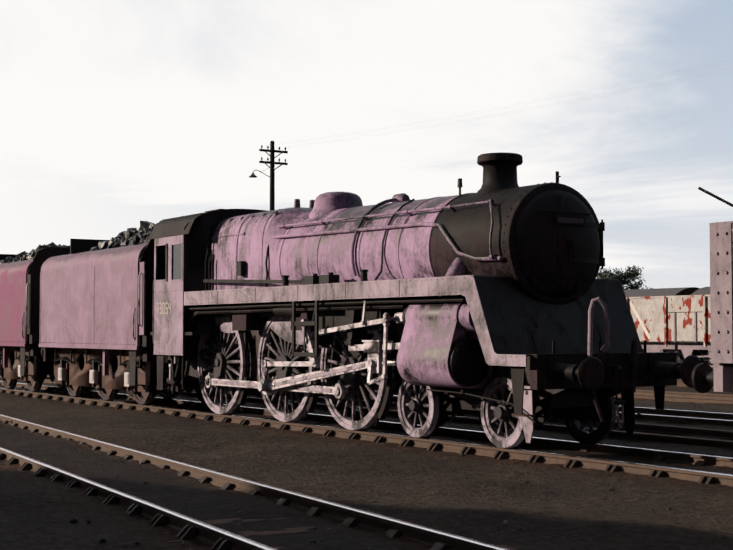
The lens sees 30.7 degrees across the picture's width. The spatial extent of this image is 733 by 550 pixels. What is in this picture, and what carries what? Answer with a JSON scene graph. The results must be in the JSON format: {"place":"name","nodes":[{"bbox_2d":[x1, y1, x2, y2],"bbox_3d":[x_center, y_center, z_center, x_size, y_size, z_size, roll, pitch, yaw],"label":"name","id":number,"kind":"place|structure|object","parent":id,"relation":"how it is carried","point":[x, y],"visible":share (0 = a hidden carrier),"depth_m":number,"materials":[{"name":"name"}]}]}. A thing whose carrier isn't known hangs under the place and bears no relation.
{"place":"outdoors","nodes":[
{"label":"outdoors","id":0,"kind":"place"},
{"bbox_2d":[0,414,516,549],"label":"track","id":1,"kind":"structure","parent":0,"point":[205,532],"depth_m":12.37,"materials":[{"name":"metal"}]},
{"bbox_2d":[249,141,287,210],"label":"utility pole","id":2,"kind":"object","parent":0,"point":[272,162],"visible":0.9,"depth_m":61.83,"materials":[{"name":"black wood"}]},
{"bbox_2d":[268,59,732,147],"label":"telegraph wires","id":3,"kind":"object","parent":2,"relation":"attached to","point":[515,106],"visible":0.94,"depth_m":46.71,"materials":[{"name":"grey metal"}]},
{"bbox_2d":[0,351,732,549],"bbox_3d":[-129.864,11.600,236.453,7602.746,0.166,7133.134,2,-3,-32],"label":"ground","id":4,"kind":"structure","parent":0,"point":[413,484],"depth_m":14.28,"materials":[{"name":"brown soil"}]},
{"bbox_2d":[0,422,732,549],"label":"stones","id":5,"kind":"object","parent":4,"relation":"on","point":[74,521],"visible":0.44,"depth_m":13.23,"materials":[{"name":"brown stone"}]},
{"bbox_2d":[0,381,732,486],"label":"railway track","id":6,"kind":"structure","parent":4,"relation":"on","point":[570,461],"depth_m":19.59,"materials":[{"name":"metal"}]},
{"bbox_2d":[0,242,96,391],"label":"tender","id":7,"kind":"object","parent":6,"relation":"on","point":[21,357],"visible":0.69,"depth_m":34.36,"materials":[{"name":"paint"}]},
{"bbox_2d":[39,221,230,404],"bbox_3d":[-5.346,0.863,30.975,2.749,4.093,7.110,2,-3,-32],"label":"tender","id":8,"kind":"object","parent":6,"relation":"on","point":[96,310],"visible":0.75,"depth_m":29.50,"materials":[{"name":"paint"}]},
{"bbox_2d":[149,152,701,448],"bbox_3d":[-0.041,0.466,22.578,2.769,4.180,13.410,2,-3,-32],"label":"locomotive","id":9,"kind":"object","parent":6,"relation":"on","point":[492,301],"visible":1,"depth_m":19.66,"materials":[{"name":"paint"}]},
{"bbox_2d":[0,375,732,449],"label":"railway track","id":10,"kind":"structure","parent":4,"relation":"on","point":[662,429],"depth_m":22.14,"materials":[{"name":"metal"}]},
{"bbox_2d":[368,392,732,426],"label":"railway track","id":11,"kind":"structure","parent":4,"relation":"on","point":[690,417],"depth_m":25.55,"materials":[{"name":"metal"}]},
{"bbox_2d":[596,265,652,289],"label":"distant tree","id":12,"kind":"object","parent":4,"relation":"on","point":[626,277],"visible":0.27,"depth_m":302.04,"materials":[{"name":"green plant"}]},
{"bbox_2d":[614,390,732,403],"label":"platform","id":13,"kind":"structure","parent":4,"relation":"on","point":[670,396],"depth_m":33.21,"materials":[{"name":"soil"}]},
{"bbox_2d":[691,221,732,392],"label":"wagon","id":14,"kind":"object","parent":13,"relation":"on","point":[718,377],"visible":1,"depth_m":14.21,"materials":[{"name":"metal"}]},
{"bbox_2d":[677,380,713,387],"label":"track yard","id":15,"kind":"structure","parent":4,"relation":"on","point":[680,383],"depth_m":41.05,"materials":[{"name":"soil"}]},
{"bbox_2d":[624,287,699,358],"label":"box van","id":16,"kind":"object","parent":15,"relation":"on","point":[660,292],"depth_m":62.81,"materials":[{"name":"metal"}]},
{"bbox_2d":[626,295,712,366],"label":"freight wagon","id":17,"kind":"object","parent":15,"relation":"on","point":[682,323],"visible":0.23,"depth_m":40.85,"materials":[{"name":"white metal"}]},
{"bbox_2d":[691,287,712,363],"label":"box van","id":18,"kind":"object","parent":4,"relation":"on","point":[704,291],"visible":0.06,"depth_m":60.30,"materials":[{"name":"metal"}]},
{"bbox_2d":[698,187,732,206],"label":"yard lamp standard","id":19,"kind":"object","parent":4,"relation":"on","point":[715,196],"visible":1,"depth_m":26.64,"materials":[{"name":"grey metal"}]},
{"bbox_2d":[0,0,732,289],"label":"sky","id":20,"kind":"structure","parent":0,"point":[116,115],"materials":[{"name":"white"}]}
]}

